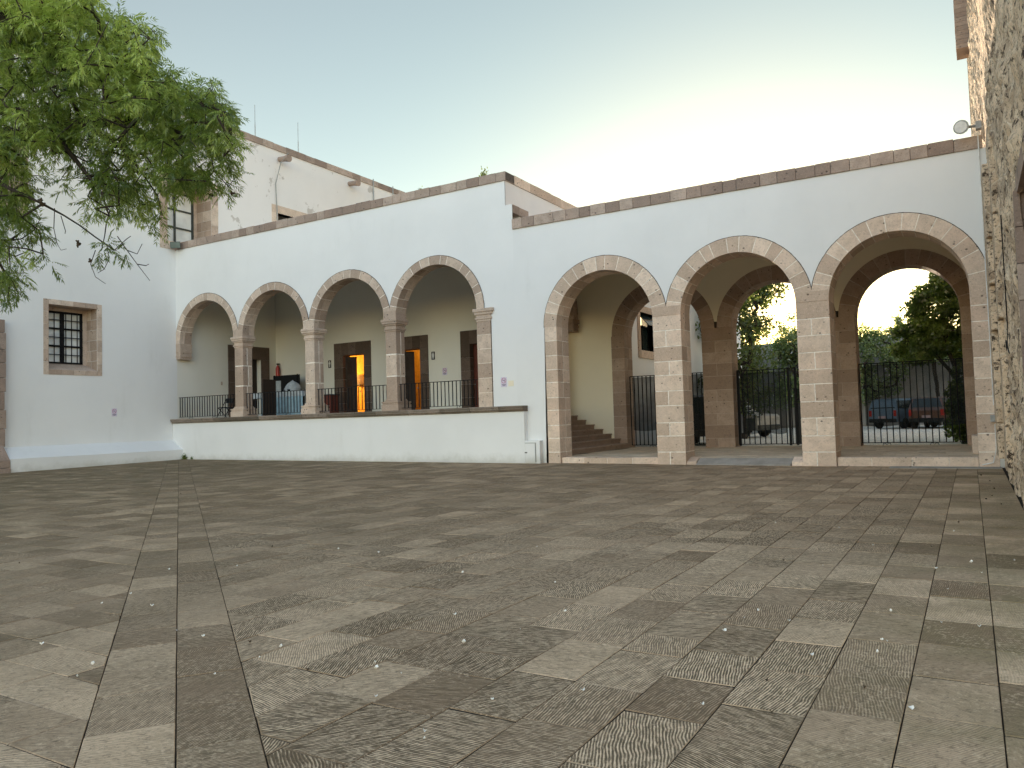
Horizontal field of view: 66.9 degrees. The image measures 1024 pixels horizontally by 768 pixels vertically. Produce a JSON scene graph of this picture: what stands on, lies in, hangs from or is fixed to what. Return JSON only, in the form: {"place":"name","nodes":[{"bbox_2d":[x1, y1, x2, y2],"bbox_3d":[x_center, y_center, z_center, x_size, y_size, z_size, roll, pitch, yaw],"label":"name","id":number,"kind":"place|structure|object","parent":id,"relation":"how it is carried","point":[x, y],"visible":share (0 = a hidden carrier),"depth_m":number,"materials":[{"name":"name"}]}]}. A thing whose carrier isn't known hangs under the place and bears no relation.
{"place":"outdoors","nodes":[
{"label":"outdoors","id":0,"kind":"place"},
{"bbox_2d":[262,379,275,415],"bbox_3d":[-9.044,0.529,28.875,0.070,1.390,0.600,-3,-3,31],"label":"leaning board","id":1,"kind":"object","parent":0,"point":[268,385],"visible":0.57,"depth_m":28.82,"materials":[{"name":"brown wood"}]},
{"bbox_2d":[44,0,970,344],"label":"sky","id":2,"kind":"structure","parent":0,"point":[583,102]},
{"bbox_2d":[0,459,1023,767],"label":"paving","id":3,"kind":"structure","parent":0,"point":[662,575],"depth_m":5.13,"materials":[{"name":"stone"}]},
{"bbox_2d":[0,0,254,315],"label":"ash tree","id":4,"kind":"object","parent":3,"relation":"on","point":[157,102],"visible":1,"depth_m":10.61,"materials":[{"name":"green plant"}]},
{"bbox_2d":[889,466,1001,468],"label":"drain slab","id":5,"kind":"structure","parent":3,"relation":"on","point":[937,467],"depth_m":16.47,"materials":[{"name":"grey stone"}]},
{"bbox_2d":[645,425,960,446],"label":"car park","id":6,"kind":"structure","parent":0,"point":[896,435],"depth_m":33.00,"materials":[{"name":"grey asphalt"}]},
{"bbox_2d":[631,302,741,446],"bbox_3d":[5.018,-0.928,37.710,8.430,7.600,18.050,-3,-3,31],"label":"plastered annex","id":7,"kind":"object","parent":6,"relation":"on","point":[642,350],"visible":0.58,"depth_m":31.05,"materials":[{"name":"white paint"}]},
{"bbox_2d":[637,307,653,359],"bbox_3d":[5.409,-2.032,30.797,0.630,2.050,2.000,-3,-3,31],"label":"window","id":8,"kind":"structure","parent":7,"relation":"in","point":[643,333],"depth_m":30.90,"materials":[{"name":"beige stone"}]},
{"bbox_2d":[695,414,742,442],"bbox_3d":[7.470,1.405,30.111,2.210,1.897,4.635,-3,-3,31],"label":"parked car","id":9,"kind":"object","parent":6,"relation":"on","point":[697,436],"visible":0.04,"depth_m":28.00,"materials":[{"name":"black paint"}]},
{"bbox_2d":[695,283,789,438],"bbox_3d":[10.366,-2.049,35.738,4.838,9.167,3.598,-3,-3,31],"label":"tall leafy tree","id":10,"kind":"object","parent":6,"relation":"on","point":[747,326],"visible":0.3,"depth_m":35.01,"materials":[{"name":"green plant"}]},
{"bbox_2d":[743,338,767,370],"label":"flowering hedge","id":11,"kind":"object","parent":6,"relation":"on","point":[756,351],"visible":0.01,"depth_m":55.78,"materials":[{"name":"green plant"}]},
{"bbox_2d":[740,288,773,370],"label":"tall leafy tree","id":12,"kind":"object","parent":6,"relation":"on","point":[745,343],"visible":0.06,"depth_m":46.10,"materials":[{"name":"green plant"}]},
{"bbox_2d":[748,432,769,436],"bbox_3d":[10.753,1.649,38.460,2.160,1.977,4.635,0,-3,-37],"label":"parked car","id":13,"kind":"object","parent":6,"relation":"on","point":[763,434],"visible":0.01,"depth_m":37.65,"materials":[{"name":"beige paint"}]},
{"bbox_2d":[763,312,864,410],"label":"tree","id":14,"kind":"object","parent":6,"relation":"on","point":[786,350],"visible":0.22,"depth_m":54.06,"materials":[{"name":"green plant"}]},
{"bbox_2d":[743,335,949,427],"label":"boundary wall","id":15,"kind":"structure","parent":6,"relation":"on","point":[769,364],"depth_m":56.39,"materials":[{"name":"grey concrete"}]},
{"bbox_2d":[858,315,904,405],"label":"tree","id":16,"kind":"object","parent":6,"relation":"on","point":[867,337],"visible":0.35,"depth_m":51.30,"materials":[{"name":"green plant"}]},
{"bbox_2d":[875,423,937,428],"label":"parked car","id":17,"kind":"object","parent":6,"relation":"on","point":[902,426],"visible":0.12,"depth_m":46.13,"materials":[{"name":"blue paint"}]},
{"bbox_2d":[882,314,961,425],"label":"flowering hedge","id":18,"kind":"object","parent":6,"relation":"on","point":[917,341],"visible":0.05,"depth_m":50.67,"materials":[{"name":"green plant"}]},
{"bbox_2d":[886,272,967,443],"bbox_3d":[14.065,-0.974,25.211,3.508,5.996,2.076,-3,-3,31],"label":"round leaf tree","id":19,"kind":"object","parent":6,"relation":"on","point":[937,336],"visible":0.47,"depth_m":25.25,"materials":[{"name":"green plant"}]},
{"bbox_2d":[911,423,946,428],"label":"parked car","id":20,"kind":"object","parent":6,"relation":"on","point":[915,425],"visible":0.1,"depth_m":43.88,"materials":[{"name":"orange paint"}]},
{"label":"ground","id":21,"kind":"structure","parent":0,"visible":0},
{"bbox_2d":[0,53,404,473],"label":"tall white building","id":22,"kind":"structure","parent":21,"relation":"on","point":[84,351],"depth_m":28.24,"materials":[{"name":"paint"}]},
{"bbox_2d":[0,146,28,218],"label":"window","id":23,"kind":"structure","parent":22,"relation":"in","point":[23,146],"depth_m":25.52,"materials":[{"name":"stone"}]},
{"bbox_2d":[43,298,101,375],"bbox_3d":[-15.392,-1.554,26.857,0.741,2.536,2.016,-3,-3,31],"label":"window","id":24,"kind":"structure","parent":22,"relation":"in","point":[68,336],"depth_m":27.19,"materials":[{"name":"stone"}]},
{"bbox_2d":[112,409,116,415],"bbox_3d":[-14.267,1.020,27.815,0.009,0.280,0.200,-3,-3,31],"label":"no smoking sign","id":25,"kind":"object","parent":22,"relation":"attached to","point":[114,412],"visible":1,"depth_m":27.82,"materials":[{"name":"white plastic"}]},
{"bbox_2d":[159,174,217,249],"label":"window","id":26,"kind":"structure","parent":22,"relation":"in","point":[186,224],"depth_m":31.90,"materials":[{"name":"stone"}]},
{"bbox_2d":[228,345,269,416],"bbox_3d":[-11.372,-0.056,33.188,0.442,3.090,2.180,-3,-3,31],"label":"door","id":27,"kind":"structure","parent":22,"relation":"in","point":[258,353],"depth_m":33.56,"materials":[{"name":"wood"}]},
{"bbox_2d":[272,204,307,221],"bbox_3d":[-10.029,-6.845,36.060,0.335,2.350,3.200,-3,-3,31],"label":"window","id":28,"kind":"structure","parent":22,"relation":"in","point":[286,212],"depth_m":35.37,"materials":[{"name":"beige stone"}]},
{"bbox_2d":[170,171,576,462],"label":"colonnade building","id":29,"kind":"structure","parent":21,"relation":"on","point":[392,292],"depth_m":26.36,"materials":[{"name":"white paint"}]},
{"bbox_2d":[170,242,180,248],"bbox_3d":[-12.970,-5.345,30.014,0.393,0.249,0.386,-2,-3,-1],"label":"floodlight","id":30,"kind":"object","parent":29,"relation":"attached to","point":[175,245],"visible":1,"depth_m":29.85,"materials":[{"name":"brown metal"}]},
{"bbox_2d":[180,394,234,418],"bbox_3d":[-11.499,0.876,29.261,3.280,0.859,0.040,-3,-3,31],"label":"railing","id":31,"kind":"object","parent":29,"relation":"on","point":[207,405],"visible":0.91,"depth_m":29.32,"materials":[{"name":"black metal"}]},
{"bbox_2d":[216,398,234,417],"bbox_3d":[-11.257,0.965,30.491,0.488,0.815,0.569,-3,-3,31],"label":"folding chair","id":32,"kind":"object","parent":29,"relation":"on","point":[227,407],"visible":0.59,"depth_m":30.54,"materials":[{"name":"black metal"}]},
{"bbox_2d":[246,390,303,415],"bbox_3d":[-8.343,0.698,27.398,3.060,0.859,0.040,-3,-3,31],"label":"railing","id":33,"kind":"object","parent":29,"relation":"on","point":[275,401],"visible":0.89,"depth_m":27.47,"materials":[{"name":"black metal"}]},
{"bbox_2d":[276,363,279,375],"bbox_3d":[-10.299,-0.575,34.159,0.233,0.670,0.175,-3,-3,31],"label":"fire extinguisher","id":34,"kind":"object","parent":29,"relation":"attached to","point":[277,370],"visible":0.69,"depth_m":34.09,"materials":[{"name":"red metal"}]},
{"bbox_2d":[253,390,305,415],"bbox_3d":[-9.003,0.800,30.564,2.900,1.000,0.740,-3,-3,31],"label":"folding table","id":35,"kind":"object","parent":29,"relation":"on","point":[282,411],"visible":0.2,"depth_m":29.95,"materials":[{"name":"blue fabric"}]},
{"bbox_2d":[284,380,300,390],"bbox_3d":[-8.571,0.067,30.300,0.594,0.441,0.627,-3,-3,31],"label":"covered bundle","id":36,"kind":"object","parent":35,"relation":"on","point":[292,385],"visible":0.91,"depth_m":30.08,"materials":[{"name":"grey fabric"}]},
{"bbox_2d":[273,374,299,391],"bbox_3d":[-9.627,0.519,33.097,1.540,1.830,0.090,-3,-3,31],"label":"display board","id":37,"kind":"object","parent":29,"relation":"on","point":[282,381],"visible":0.38,"depth_m":33.18,"materials":[{"name":"black metal"}]},
{"bbox_2d":[324,394,339,412],"bbox_3d":[-6.987,0.802,29.714,0.590,0.800,0.510,-3,-3,31],"label":"wooden bin","id":38,"kind":"object","parent":29,"relation":"on","point":[333,405],"visible":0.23,"depth_m":29.51,"materials":[{"name":"red wood"}]},
{"bbox_2d":[317,385,386,412],"bbox_3d":[-5.285,0.526,25.593,3.070,0.859,0.040,-3,-3,31],"label":"railing","id":39,"kind":"object","parent":29,"relation":"on","point":[369,409],"visible":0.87,"depth_m":25.59,"materials":[{"name":"black metal"}]},
{"bbox_2d":[334,340,371,412],"bbox_3d":[-6.478,-0.212,32.279,1.994,3.030,0.503,-3,-3,31],"label":"door","id":40,"kind":"structure","parent":29,"relation":"in","point":[345,366],"depth_m":32.39,"materials":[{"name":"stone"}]},
{"bbox_2d":[357,374,363,385],"bbox_3d":[-6.740,-0.171,34.332,0.400,0.510,0.400,-3,-3,31],"label":"hand dryer","id":41,"kind":"object","parent":29,"relation":"attached to","point":[360,379],"visible":0.77,"depth_m":34.17,"materials":[{"name":"white plastic"}]},
{"bbox_2d":[404,335,429,409],"bbox_3d":[-3.940,-0.355,30.781,1.894,3.030,0.503,-3,-3,31],"label":"door","id":42,"kind":"structure","parent":29,"relation":"in","point":[420,342],"depth_m":30.43,"materials":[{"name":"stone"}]},
{"bbox_2d":[431,352,434,359],"bbox_3d":[-3.055,-1.097,30.028,0.160,0.310,0.014,-3,-3,31],"label":"restroom sign","id":43,"kind":"object","parent":29,"relation":"attached to","point":[432,355],"visible":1,"depth_m":30.03,"materials":[{"name":"white plastic"}]},
{"bbox_2d":[399,379,477,408],"bbox_3d":[-2.227,0.353,23.788,3.080,0.859,0.040,-3,-3,31],"label":"railing","id":44,"kind":"object","parent":29,"relation":"on","point":[437,393],"visible":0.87,"depth_m":23.79,"materials":[{"name":"black metal"}]},
{"bbox_2d":[442,368,446,374],"bbox_3d":[-2.579,-0.478,29.731,0.220,0.280,0.009,-3,-3,31],"label":"no smoking sign","id":45,"kind":"object","parent":29,"relation":"attached to","point":[444,371],"visible":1,"depth_m":29.73,"materials":[{"name":"white plastic"}]},
{"bbox_2d":[460,330,478,407],"bbox_3d":[-0.953,-0.525,28.985,2.014,3.030,0.444,-3,-3,31],"label":"door","id":46,"kind":"structure","parent":29,"relation":"in","point":[468,339],"depth_m":29.20,"materials":[{"name":"wood"}]},
{"bbox_2d":[479,166,488,175],"bbox_3d":[-0.791,-6.342,23.192,0.461,0.419,0.217,-3,-3,31],"label":"roof weed","id":47,"kind":"object","parent":29,"relation":"on","point":[482,173],"visible":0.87,"depth_m":23.20,"materials":[{"name":"green plant"}]},
{"bbox_2d":[501,377,506,386],"bbox_3d":[-0.237,-0.056,22.510,0.200,0.280,0.009,-3,-3,31],"label":"no smoking sign","id":48,"kind":"object","parent":29,"relation":"attached to","point":[503,381],"visible":1,"depth_m":22.50,"materials":[{"name":"white plastic"}]},
{"bbox_2d":[508,380,513,385],"bbox_3d":[-0.028,-0.018,22.388,0.180,0.160,0.005,-3,-3,31],"label":"faded patch","id":49,"kind":"object","parent":29,"relation":"attached to","point":[510,383],"visible":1,"depth_m":22.38,"materials":[{"name":"beige paint"}]},
{"bbox_2d":[525,443,535,461],"bbox_3d":[0.517,1.926,21.762,0.345,0.550,0.035,-3,-3,31],"label":"hatch door","id":50,"kind":"structure","parent":29,"relation":"in","point":[530,448],"depth_m":21.75,"materials":[{"name":"white paint"}]},
{"bbox_2d":[468,135,1004,467],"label":"gateway building","id":51,"kind":"structure","parent":21,"relation":"on","point":[831,242],"depth_m":20.19,"materials":[{"name":"white paint"}]},
{"bbox_2d":[629,372,705,446],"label":"iron gate","id":52,"kind":"structure","parent":51,"relation":"attached to","point":[644,405],"depth_m":26.88,"materials":[{"name":"metal"}]},
{"bbox_2d":[736,367,801,445],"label":"iron gate","id":53,"kind":"structure","parent":51,"relation":"attached to","point":[764,406],"depth_m":24.86,"materials":[{"name":"metal"}]},
{"bbox_2d":[858,358,966,445],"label":"iron gate","id":54,"kind":"structure","parent":51,"relation":"attached to","point":[922,392],"depth_m":22.74,"materials":[{"name":"metal"}]},
{"bbox_2d":[953,0,1023,505],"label":"rough stone building","id":55,"kind":"structure","parent":21,"relation":"on","point":[989,36],"depth_m":11.42,"materials":[{"name":"beige stone"}]},
{"bbox_2d":[953,120,982,133],"bbox_3d":[9.687,-5.452,16.470,0.553,0.293,0.322,-3,-3,31],"label":"floodlight","id":56,"kind":"object","parent":55,"relation":"attached to","point":[961,126],"visible":1,"depth_m":16.41,"materials":[{"name":"grey paint"}]},
{"bbox_2d":[1012,132,1023,373],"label":"window","id":57,"kind":"structure","parent":55,"relation":"in","point":[1018,199],"depth_m":7.75,"materials":[{"name":"stone"}]}
]}

